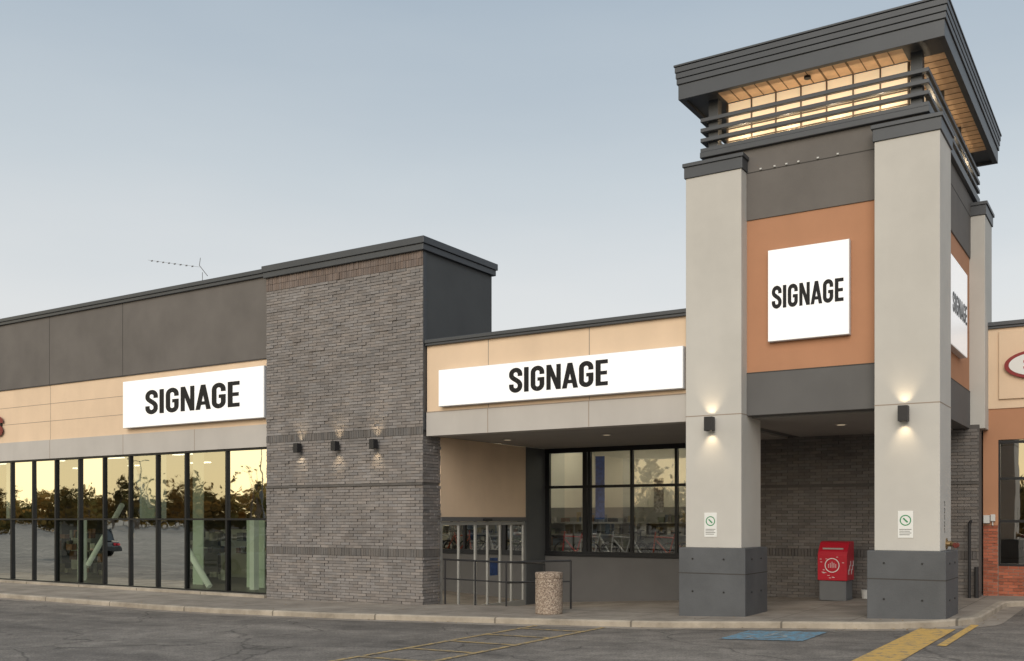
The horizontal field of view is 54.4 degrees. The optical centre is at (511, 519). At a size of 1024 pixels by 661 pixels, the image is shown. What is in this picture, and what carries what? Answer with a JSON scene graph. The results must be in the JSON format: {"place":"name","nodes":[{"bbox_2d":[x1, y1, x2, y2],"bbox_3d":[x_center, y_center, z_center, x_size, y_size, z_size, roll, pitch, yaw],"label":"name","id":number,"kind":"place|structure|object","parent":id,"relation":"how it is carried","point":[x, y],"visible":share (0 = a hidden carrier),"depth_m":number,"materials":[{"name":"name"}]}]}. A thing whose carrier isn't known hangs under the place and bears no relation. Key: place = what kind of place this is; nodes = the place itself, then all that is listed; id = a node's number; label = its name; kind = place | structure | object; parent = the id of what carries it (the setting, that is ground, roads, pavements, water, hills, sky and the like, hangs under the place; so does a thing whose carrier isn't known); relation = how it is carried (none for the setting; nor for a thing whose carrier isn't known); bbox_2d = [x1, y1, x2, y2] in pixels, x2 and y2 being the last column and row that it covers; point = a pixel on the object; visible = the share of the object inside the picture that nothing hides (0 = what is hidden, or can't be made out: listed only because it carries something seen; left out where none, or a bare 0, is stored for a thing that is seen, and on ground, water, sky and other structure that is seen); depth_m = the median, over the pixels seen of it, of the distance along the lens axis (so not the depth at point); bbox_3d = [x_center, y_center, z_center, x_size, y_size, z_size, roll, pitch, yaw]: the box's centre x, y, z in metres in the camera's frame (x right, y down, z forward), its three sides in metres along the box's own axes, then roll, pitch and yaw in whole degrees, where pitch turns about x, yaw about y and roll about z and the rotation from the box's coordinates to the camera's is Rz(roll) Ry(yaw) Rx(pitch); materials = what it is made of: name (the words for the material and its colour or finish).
{"place":"outdoors","nodes":[
{"label":"outdoors","id":0,"kind":"place"},
{"bbox_2d":[0,452,224,474],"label":"interior ceiling","id":1,"kind":"structure","parent":0,"point":[215,459],"depth_m":42.88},
{"bbox_2d":[0,453,210,468],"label":"ceiling lights","id":2,"kind":"object","parent":1,"relation":"attached to","point":[124,457],"visible":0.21,"depth_m":38.36,"materials":[{"name":"beige plastic"}]},
{"bbox_2d":[0,600,1023,660],"bbox_3d":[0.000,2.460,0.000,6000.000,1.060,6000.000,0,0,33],"label":"ground","id":3,"kind":"structure","parent":0,"point":[33,631],"depth_m":18.13,"materials":[{"name":"grey asphalt"}]},
{"bbox_2d":[330,625,605,660],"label":"access aisle marking","id":4,"kind":"object","parent":3,"relation":"on","point":[469,653],"visible":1,"depth_m":17.76,"materials":[{"name":"yellow paint"}]},
{"bbox_2d":[517,447,544,604],"bbox_3d":[0.594,0.370,30.319,0.320,5.060,1.120,0,0,33],"label":"dark pilaster","id":5,"kind":"object","parent":3,"relation":"on","point":[535,512],"visible":0.57,"depth_m":30.16,"materials":[{"name":"grey paint"}]},
{"bbox_2d":[496,443,685,507],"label":"shop interior walls","id":6,"kind":"structure","parent":3,"relation":"on","point":[649,467],"depth_m":39.23,"materials":[{"name":"beige paint"}]},
{"bbox_2d":[595,456,604,518],"bbox_3d":[2.658,-0.950,30.042,0.300,1.900,0.030,0,0,33],"label":"blue banner","id":7,"kind":"object","parent":6,"relation":"attached to","point":[599,492],"visible":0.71,"depth_m":30.03,"materials":[{"name":"blue fabric"}]},
{"bbox_2d":[654,478,663,511],"bbox_3d":[4.287,-0.700,29.063,0.300,1.000,0.030,0,0,33],"label":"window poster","id":8,"kind":"object","parent":6,"relation":"attached to","point":[658,499],"depth_m":29.04,"materials":[{"name":"beige paper"}]},
{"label":"shop floor","id":9,"kind":"structure","parent":6,"relation":"in","visible":0},
{"bbox_2d":[551,507,685,552],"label":"shop shelves","id":10,"kind":"object","parent":9,"relation":"on","point":[646,515],"visible":0.2,"depth_m":33.20,"materials":[{"name":"metal"}]},
{"bbox_2d":[551,518,657,552],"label":"shop goods","id":11,"kind":"object","parent":10,"relation":"on","point":[649,528],"visible":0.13,"depth_m":32.33},
{"bbox_2d":[553,513,667,551],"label":"shop goods","id":12,"kind":"object","parent":10,"relation":"on","point":[609,526],"visible":0.06,"depth_m":33.29},
{"bbox_2d":[551,515,674,552],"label":"shop goods","id":13,"kind":"object","parent":10,"relation":"on","point":[570,539],"visible":0.06,"depth_m":32.74},
{"bbox_2d":[551,515,674,552],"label":"shop goods","id":14,"kind":"object","parent":10,"relation":"on","point":[569,531],"visible":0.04,"depth_m":33.93},
{"bbox_2d":[551,515,685,551],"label":"shop goods","id":15,"kind":"object","parent":10,"relation":"on","point":[682,528],"visible":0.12,"depth_m":32.69},
{"bbox_2d":[577,512,685,550],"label":"shop goods","id":16,"kind":"object","parent":10,"relation":"on","point":[657,528],"visible":0.04,"depth_m":32.10},
{"bbox_2d":[594,524,673,545],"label":"shop goods","id":17,"kind":"object","parent":10,"relation":"on","point":[643,527],"visible":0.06,"depth_m":32.32},
{"bbox_3d":[4.095,1.525,29.879,6.000,0.350,1.200,0,0,33],"label":"window platform","id":18,"kind":"object","parent":9,"relation":"on","visible":0},
{"bbox_2d":[553,530,599,551],"bbox_3d":[2.017,0.843,31.084,1.666,1.020,0.500,0,0,33],"label":"bicycle","id":19,"kind":"object","parent":18,"relation":"on","point":[568,543],"visible":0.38,"depth_m":31.18,"materials":[{"name":"metal"}]},
{"bbox_2d":[572,530,618,551],"bbox_3d":[2.573,0.843,31.026,1.666,1.020,0.500,0,0,33],"label":"bicycle","id":20,"kind":"object","parent":18,"relation":"on","point":[598,537],"visible":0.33,"depth_m":30.92,"materials":[{"name":"metal"}]},
{"bbox_2d":[601,530,650,552],"bbox_3d":[3.451,0.843,30.171,1.666,1.020,0.500,0,0,33],"label":"bicycle","id":21,"kind":"object","parent":18,"relation":"on","point":[617,544],"visible":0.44,"depth_m":30.24,"materials":[{"name":"metal"}]},
{"bbox_2d":[628,530,674,552],"bbox_3d":[4.260,0.843,29.952,1.666,1.020,0.500,0,0,33],"label":"bicycle","id":22,"kind":"object","parent":18,"relation":"on","point":[663,543],"visible":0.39,"depth_m":29.96,"materials":[{"name":"metal"}]},
{"bbox_2d":[643,530,685,552],"bbox_3d":[4.632,0.843,29.418,1.666,1.020,0.500,0,0,33],"label":"bicycle","id":23,"kind":"object","parent":18,"relation":"on","point":[659,544],"visible":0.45,"depth_m":29.53,"materials":[{"name":"metal"}]},
{"bbox_2d":[720,630,825,640],"bbox_3d":[4.757,2.108,18.075,1.500,0.060,1.600,0,0,33],"label":"accessible parking marking","id":24,"kind":"object","parent":3,"relation":"on","point":[794,635],"visible":1,"depth_m":18.02,"materials":[{"name":"blue paint"}]},
{"bbox_2d":[746,632,786,637],"bbox_3d":[4.723,2.106,18.115,0.718,0.029,1.249,0,0,33],"label":"wheelchair symbol marking","id":25,"kind":"object","parent":24,"relation":"on","point":[769,635],"visible":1,"depth_m":17.99,"materials":[{"name":"white paint"}]},
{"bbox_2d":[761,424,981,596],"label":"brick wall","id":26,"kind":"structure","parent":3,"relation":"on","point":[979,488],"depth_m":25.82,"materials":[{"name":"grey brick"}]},
{"bbox_2d":[852,628,954,660],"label":"crossing stripe","id":27,"kind":"object","parent":3,"relation":"on","point":[905,646],"visible":1,"depth_m":15.79,"materials":[{"name":"yellow paint"}]},
{"bbox_2d":[937,625,977,645],"bbox_3d":[7.772,1.998,17.280,0.140,0.001,3.700,0,0,33],"label":"edge line marking","id":28,"kind":"object","parent":3,"relation":"on","point":[951,639],"visible":1,"depth_m":17.10,"materials":[{"name":"yellow paint"}]},
{"bbox_2d":[982,432,982,592],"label":"walls","id":29,"kind":"structure","parent":3,"relation":"on","point":[982,512],"depth_m":25.52,"materials":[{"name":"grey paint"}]},
{"bbox_3d":[6.331,-4.175,32.011,7.520,0.150,19.200,0,0,33],"label":"canopy","id":30,"kind":"object","parent":29,"relation":"on","visible":0},
{"bbox_2d":[439,346,685,406],"bbox_3d":[0.972,-3.315,23.506,6.620,0.930,0.187,0,0,33],"label":"sign board","id":31,"kind":"object","parent":30,"relation":"attached to","point":[648,370],"visible":1,"depth_m":23.20,"materials":[{"name":"white plastic"}]},
{"bbox_2d":[985,525,1023,595],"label":"brick wall","id":32,"kind":"structure","parent":3,"relation":"on","point":[1007,572],"depth_m":24.51,"materials":[{"name":"red brick"}]},
{"bbox_2d":[983,440,997,524],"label":"orange pilasters","id":33,"kind":"object","parent":32,"relation":"on","point":[990,477],"visible":0.79,"depth_m":24.66,"materials":[{"name":"paint"}]},
{"bbox_2d":[983,514,995,524],"bbox_3d":[11.803,0.015,24.613,0.260,0.270,0.140,0,0,33],"label":"electrical box","id":34,"kind":"object","parent":33,"relation":"attached to","point":[986,518],"visible":1,"depth_m":24.57,"materials":[{"name":"white metal"}]},
{"bbox_2d":[983,525,1023,595],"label":"red brick facing","id":35,"kind":"object","parent":32,"relation":"attached to","point":[990,569],"visible":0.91,"depth_m":24.61,"materials":[{"name":"red brick"}]},
{"bbox_2d":[998,440,1023,566],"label":"window frames","id":36,"kind":"structure","parent":32,"relation":"on","point":[1000,442],"depth_m":24.58,"materials":[{"name":"black metal"}]},
{"bbox_2d":[1001,443,1023,563],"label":"window","id":37,"kind":"structure","parent":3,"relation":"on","point":[1012,507],"depth_m":28.42,"materials":[{"name":"clear glass"}]},
{"bbox_2d":[983,407,1023,440],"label":"orange band","id":38,"kind":"object","parent":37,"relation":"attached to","point":[1006,424],"visible":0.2,"depth_m":24.49,"materials":[{"name":"paint"}]},
{"bbox_2d":[988,326,1023,408],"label":"beige fascia","id":39,"kind":"structure","parent":38,"relation":"on","point":[995,401],"depth_m":24.59,"materials":[{"name":"paint"}]},
{"bbox_2d":[988,319,1023,329],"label":"fascia cap","id":40,"kind":"object","parent":39,"relation":"attached to","point":[1006,324],"depth_m":24.39,"materials":[{"name":"grey metal"}]},
{"bbox_2d":[999,329,1023,398],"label":"sign backing panel","id":41,"kind":"object","parent":39,"relation":"attached to","point":[1011,343],"visible":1,"depth_m":24.36,"materials":[{"name":"beige paint"}]},
{"bbox_2d":[1004,351,1023,377],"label":"oval store sign","id":42,"kind":"object","parent":41,"relation":"attached to","point":[1014,365],"visible":1,"depth_m":24.19,"materials":[{"name":"white plastic"}]},
{"bbox_2d":[0,582,1023,621],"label":"sidewalk","id":43,"kind":"structure","parent":0,"point":[802,609],"depth_m":24.30,"materials":[{"name":"concrete"}]},
{"bbox_2d":[0,447,266,594],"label":"glazing frame","id":44,"kind":"object","parent":43,"relation":"on","point":[130,518],"visible":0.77,"depth_m":32.27,"materials":[{"name":"black metal"}]},
{"bbox_2d":[0,520,183,587],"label":"storefront glazing","id":45,"kind":"structure","parent":44,"relation":"attached to","point":[171,553],"depth_m":32.56,"materials":[{"name":"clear glass"}]},
{"bbox_2d":[0,424,266,460],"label":"grey lintel band","id":46,"kind":"object","parent":44,"relation":"on","point":[247,436],"visible":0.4,"depth_m":31.82,"materials":[{"name":"paint"}]},
{"bbox_2d":[3,385,194,458],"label":"band joints","id":47,"kind":"object","parent":46,"relation":"attached to","point":[76,418],"visible":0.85,"depth_m":34.45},
{"bbox_2d":[0,359,266,442],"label":"beige sign band","id":48,"kind":"object","parent":46,"relation":"on","point":[95,408],"visible":0.4,"depth_m":33.59,"materials":[{"name":"paint"}]},
{"bbox_2d":[0,417,2,434],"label":"red letter sign","id":49,"kind":"object","parent":48,"relation":"attached to","point":[1,426],"visible":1,"depth_m":35.96,"materials":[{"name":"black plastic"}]},
{"bbox_2d":[0,278,266,389],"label":"parapet wall","id":50,"kind":"structure","parent":48,"relation":"on","point":[226,323],"depth_m":31.78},
{"bbox_2d":[0,269,262,325],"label":"parapet cap","id":51,"kind":"object","parent":50,"relation":"on","point":[214,282],"visible":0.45,"depth_m":31.72,"materials":[{"name":"grey metal"}]},
{"bbox_2d":[0,303,265,390],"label":"parapet joints","id":52,"kind":"object","parent":50,"relation":"attached to","point":[122,363],"visible":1,"depth_m":32.29,"materials":[{"name":"grey metal"}]},
{"bbox_2d":[123,365,266,428],"bbox_3d":[-9.772,-3.670,30.362,6.390,1.500,0.187,0,0,33],"label":"sign board","id":53,"kind":"object","parent":48,"relation":"attached to","point":[223,395],"visible":1,"depth_m":30.11,"materials":[{"name":"white plastic"}]},
{"bbox_2d":[13,449,266,517],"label":"storefront glazing","id":54,"kind":"structure","parent":44,"relation":"attached to","point":[247,483],"depth_m":33.30,"materials":[{"name":"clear glass"}]},
{"bbox_2d":[0,466,266,567],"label":"interior walls","id":55,"kind":"structure","parent":43,"relation":"on","point":[214,492],"depth_m":48.26,"materials":[{"name":"beige paint"}]},
{"bbox_2d":[60,562,266,591],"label":"interior floor","id":56,"kind":"structure","parent":55,"relation":"in","point":[238,583],"depth_m":35.17,"materials":[{"name":"grey"}]},
{"bbox_2d":[6,455,258,589],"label":"steel struts","id":57,"kind":"object","parent":56,"relation":"on","point":[254,554],"visible":0.4,"depth_m":33.39,"materials":[{"name":"white metal"}]},
{"bbox_2d":[60,522,266,577],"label":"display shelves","id":58,"kind":"object","parent":56,"relation":"on","point":[238,565],"visible":0.14,"depth_m":38.33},
{"bbox_2d":[60,529,266,579],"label":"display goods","id":59,"kind":"object","parent":56,"relation":"on","point":[73,555],"visible":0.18,"depth_m":38.92},
{"bbox_2d":[60,530,266,578],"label":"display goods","id":60,"kind":"object","parent":56,"relation":"on","point":[215,536],"visible":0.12,"depth_m":38.83},
{"bbox_2d":[70,530,266,579],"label":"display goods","id":61,"kind":"object","parent":56,"relation":"on","point":[220,575],"visible":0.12,"depth_m":36.22},
{"bbox_2d":[75,531,266,577],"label":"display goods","id":62,"kind":"object","parent":56,"relation":"on","point":[94,568],"visible":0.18,"depth_m":35.62},
{"bbox_2d":[86,453,264,587],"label":"interior partitions","id":63,"kind":"object","parent":56,"relation":"on","point":[148,471],"visible":0.27,"depth_m":33.55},
{"bbox_2d":[0,579,266,597],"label":"concrete plinth","id":64,"kind":"structure","parent":43,"relation":"on","point":[147,589],"depth_m":31.44,"materials":[{"name":"grey concrete"}]},
{"bbox_2d":[267,260,487,603],"bbox_3d":[-3.819,-2.110,28.418,5.620,9.620,3.170,0,0,33],"label":"brick block core","id":65,"kind":"object","parent":43,"relation":"on","point":[429,483],"visible":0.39,"depth_m":26.88,"materials":[{"name":"grey brick"}]},
{"bbox_2d":[266,250,440,604],"bbox_3d":[-4.462,-2.151,27.361,5.663,9.490,0.793,0,0,33],"label":"brick facing","id":66,"kind":"object","parent":65,"relation":"attached to","point":[379,513],"visible":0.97,"depth_m":26.84,"materials":[{"name":"grey brick"}]},
{"bbox_2d":[293,443,301,452],"bbox_3d":[-5.952,-1.980,27.695,0.153,0.255,0.240,0,0,33],"label":"wall lamp","id":67,"kind":"object","parent":66,"relation":"attached to","point":[297,447],"visible":1,"depth_m":27.60,"materials":[{"name":"black metal"}]},
{"bbox_2d":[331,441,339,450],"bbox_3d":[-4.771,-1.980,26.943,0.153,0.255,0.240,0,0,33],"label":"wall lamp","id":68,"kind":"object","parent":66,"relation":"attached to","point":[335,445],"visible":1,"depth_m":26.86,"materials":[{"name":"black metal"}]},
{"bbox_2d":[265,483,423,487],"bbox_3d":[-4.670,-0.912,27.045,5.660,0.055,0.060,0,0,33],"label":"ledge course","id":69,"kind":"object","parent":66,"relation":"attached to","point":[347,485],"visible":1,"depth_m":26.92,"materials":[{"name":"grey brick"}]},
{"bbox_2d":[369,439,377,448],"bbox_3d":[-3.632,-1.980,26.218,0.153,0.255,0.240,0,0,33],"label":"wall lamp","id":70,"kind":"object","parent":66,"relation":"attached to","point":[373,443],"visible":1,"depth_m":26.13,"materials":[{"name":"black metal"}]},
{"bbox_2d":[422,250,426,429],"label":"brick corner trim","id":71,"kind":"structure","parent":66,"relation":"attached to","point":[424,347],"depth_m":25.58,"materials":[{"name":"grey brick"}]},
{"bbox_2d":[261,235,497,278],"bbox_3d":[-3.788,-7.070,28.392,5.840,0.340,3.460,0,0,33],"label":"cornice cap","id":72,"kind":"object","parent":65,"relation":"on","point":[410,245],"visible":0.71,"depth_m":26.79,"materials":[{"name":"grey metal"}]},
{"bbox_2d":[427,252,491,339],"bbox_3d":[-1.404,-4.600,26.956,0.025,4.600,3.040,0,0,33],"label":"side panel","id":73,"kind":"object","parent":65,"relation":"attached to","point":[459,299],"visible":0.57,"depth_m":26.75,"materials":[{"name":"grey metal"}]},
{"bbox_2d":[438,437,525,516],"bbox_3d":[-0.858,-1.110,28.060,0.300,2.100,4.250,0,0,33],"label":"wall","id":74,"kind":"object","parent":65,"relation":"attached to","point":[481,479],"depth_m":27.79,"materials":[{"name":"beige paint"}]},
{"bbox_2d":[439,521,524,605],"bbox_3d":[-0.771,1.380,28.005,0.065,2.640,4.250,0,0,33],"label":"sliding door frame","id":75,"kind":"object","parent":43,"relation":"on","point":[511,602],"visible":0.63,"depth_m":28.12,"materials":[{"name":"silver metal"}]},
{"bbox_2d":[442,525,522,604],"bbox_3d":[-0.776,1.325,28.002,0.001,2.350,4.200,0,0,33],"label":"door glass","id":76,"kind":"object","parent":75,"relation":"attached to","point":[450,542],"visible":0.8,"depth_m":27.84,"materials":[{"name":"clear glass"}]},
{"bbox_2d":[491,558,497,575],"bbox_3d":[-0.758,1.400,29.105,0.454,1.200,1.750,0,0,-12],"label":"blue poster","id":77,"kind":"object","parent":76,"relation":"attached to","point":[494,568],"visible":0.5,"depth_m":28.40,"materials":[{"name":"blue paper"}]},
{"bbox_2d":[440,517,526,521],"bbox_3d":[-0.845,0.000,28.052,0.330,0.120,4.250,0,0,33],"label":"door header","id":78,"kind":"object","parent":75,"relation":"on","point":[442,519],"depth_m":27.70},
{"bbox_2d":[443,558,571,608],"bbox_3d":[0.414,1.698,25.940,3.824,1.444,2.248,0,0,33],"label":"handrail","id":79,"kind":"object","parent":43,"relation":"on","point":[506,582],"visible":0.77,"depth_m":25.10,"materials":[{"name":"metal"}]},
{"bbox_2d":[535,571,562,614],"bbox_3d":[0.837,1.671,22.587,0.630,0.940,0.630,0,0,33],"label":"trash can","id":80,"kind":"object","parent":43,"relation":"on","point":[548,592],"visible":1,"depth_m":22.32,"materials":[{"name":"beige stone"}]},
{"bbox_2d":[545,556,678,601],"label":"sill wall","id":81,"kind":"structure","parent":43,"relation":"on","point":[595,579],"depth_m":29.38,"materials":[{"name":"grey concrete"}]},
{"bbox_2d":[545,554,678,558],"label":"sill","id":82,"kind":"structure","parent":81,"relation":"on","point":[631,556],"depth_m":29.38,"materials":[{"name":"grey paint"}]},
{"bbox_2d":[545,443,685,555],"bbox_3d":[3.585,-0.550,29.125,6.050,3.220,0.140,0,0,33],"label":"window frame","id":83,"kind":"object","parent":81,"relation":"on","point":[587,486],"visible":0.77,"depth_m":29.86,"materials":[{"name":"black metal"}]},
{"bbox_2d":[818,541,853,600],"bbox_3d":[8.102,1.285,24.905,0.724,1.470,0.704,0,0,33],"label":"mail collection box","id":84,"kind":"object","parent":43,"relation":"on","point":[835,568],"visible":1,"depth_m":24.66,"materials":[{"name":"red metal"}]},
{"bbox_2d":[673,0,1001,618],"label":"entrance tower","id":85,"kind":"structure","parent":43,"relation":"on","point":[875,138],"depth_m":20.57,"materials":[{"name":"paint"}]},
{"bbox_2d":[704,416,714,430],"bbox_3d":[4.222,-2.030,21.237,0.180,0.300,0.240,0,0,33],"label":"wall lamp","id":86,"kind":"object","parent":85,"relation":"attached to","point":[709,423],"visible":1,"depth_m":21.14,"materials":[{"name":"black metal"}]},
{"bbox_2d":[704,513,716,536],"bbox_3d":[4.257,0.120,21.348,0.280,0.520,0.016,0,0,33],"label":"notice sign","id":87,"kind":"object","parent":85,"relation":"attached to","point":[710,524],"visible":1,"depth_m":21.34,"materials":[{"name":"white plastic"}]},
{"bbox_2d":[768,239,850,342],"bbox_3d":[6.104,-4.680,20.497,1.670,1.920,0.147,0,0,33],"label":"sign board","id":88,"kind":"object","parent":85,"relation":"attached to","point":[809,291],"visible":1,"depth_m":20.41,"materials":[{"name":"white plastic"}]},
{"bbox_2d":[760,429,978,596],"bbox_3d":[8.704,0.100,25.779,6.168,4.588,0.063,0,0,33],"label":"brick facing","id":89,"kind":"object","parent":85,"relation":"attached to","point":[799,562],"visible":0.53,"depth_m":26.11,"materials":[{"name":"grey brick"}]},
{"bbox_2d":[761,482,978,487],"bbox_3d":[8.708,-0.882,25.784,6.180,0.055,0.050,0,0,33],"label":"ledge","id":90,"kind":"object","parent":89,"relation":"attached to","point":[824,485],"visible":0.64,"depth_m":26.02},
{"bbox_2d":[898,405,908,421],"bbox_3d":[7.528,-2.030,19.131,0.180,0.300,0.240,0,0,33],"label":"wall lamp","id":91,"kind":"object","parent":85,"relation":"attached to","point":[903,413],"visible":1,"depth_m":19.03,"materials":[{"name":"black metal"}]},
{"bbox_2d":[898,511,912,537],"bbox_3d":[7.597,0.100,19.220,0.280,0.520,0.016,0,0,33],"label":"notice sign","id":92,"kind":"object","parent":85,"relation":"attached to","point":[905,524],"visible":1,"depth_m":19.22,"materials":[{"name":"white plastic"}]},
{"bbox_2d":[945,538,958,548],"bbox_3d":[8.595,0.480,19.424,0.225,0.219,0.310,0,0,33],"label":"fire department connection","id":93,"kind":"object","parent":85,"relation":"on","point":[951,544],"visible":1,"depth_m":19.41,"materials":[{"name":"red metal"}]},
{"bbox_2d":[951,254,966,358],"bbox_3d":[9.836,-4.680,22.072,0.173,1.920,2.300,0,0,33],"label":"sign board","id":94,"kind":"object","parent":85,"relation":"attached to","point":[958,312],"visible":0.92,"depth_m":21.98,"materials":[{"name":"white plastic"}]},
{"bbox_2d":[968,520,978,597],"bbox_3d":[11.162,1.008,24.069,0.232,1.983,0.261,0,0,33],"label":"standpipe","id":95,"kind":"object","parent":43,"relation":"on","point":[976,582],"visible":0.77,"depth_m":24.00,"materials":[{"name":"black metal"}]},
{"bbox_2d":[0,593,1023,630],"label":"curb","id":96,"kind":"structure","parent":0,"point":[1003,613],"depth_m":21.17,"materials":[{"name":"concrete"}]},
{"bbox_2d":[0,0,1023,331],"label":"sky","id":97,"kind":"structure","parent":0,"point":[548,143],"materials":[{"name":"blue"}]},
{"bbox_2d":[426,394,685,436],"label":"canopy grey fascia","id":98,"kind":"structure","parent":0,"point":[653,410],"depth_m":23.48,"materials":[{"name":"grey paint"}]},
{"bbox_2d":[427,316,685,411],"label":"canopy beige fascia","id":99,"kind":"structure","parent":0,"point":[653,334],"depth_m":23.61,"materials":[{"name":"beige paint"}]},
{"bbox_2d":[424,308,685,345],"bbox_3d":[1.079,-4.525,23.767,7.520,0.150,0.590,0,0,33],"label":"canopy cap","id":100,"kind":"object","parent":99,"relation":"on","point":[573,325],"visible":0.59,"depth_m":23.39,"materials":[{"name":"grey metal"}]},
{"bbox_2d":[426,327,685,431],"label":"canopy joints","id":101,"kind":"object","parent":99,"relation":"attached to","point":[555,402],"visible":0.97,"depth_m":23.44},
{"bbox_2d":[446,423,786,448],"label":"canopy soffit","id":102,"kind":"structure","parent":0,"point":[634,435],"depth_m":26.31,"materials":[{"name":"grey paint"}]},
{"bbox_2d":[861,589,866,598],"bbox_3d":[8.952,1.890,25.125,0.277,0.220,0.277,0,0,33],"label":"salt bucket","id":103,"kind":"object","parent":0,"point":[863,593],"visible":0.52,"depth_m":25.05,"materials":[{"name":"white plastic"}]},
{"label":"vestibule floor","id":104,"kind":"structure","parent":0,"visible":0},
{"bbox_2d":[444,521,516,521],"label":"vestibule wall","id":105,"kind":"structure","parent":104,"relation":"on","point":[480,521],"depth_m":31.82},
{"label":"store roof","id":106,"kind":"object","parent":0,"visible":0},
{"bbox_2d":[150,258,207,279],"bbox_3d":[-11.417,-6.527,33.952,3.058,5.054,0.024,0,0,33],"label":"rooftop antenna","id":107,"kind":"object","parent":106,"relation":"on","point":[186,265],"visible":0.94,"depth_m":33.45,"materials":[{"name":"grey metal"}]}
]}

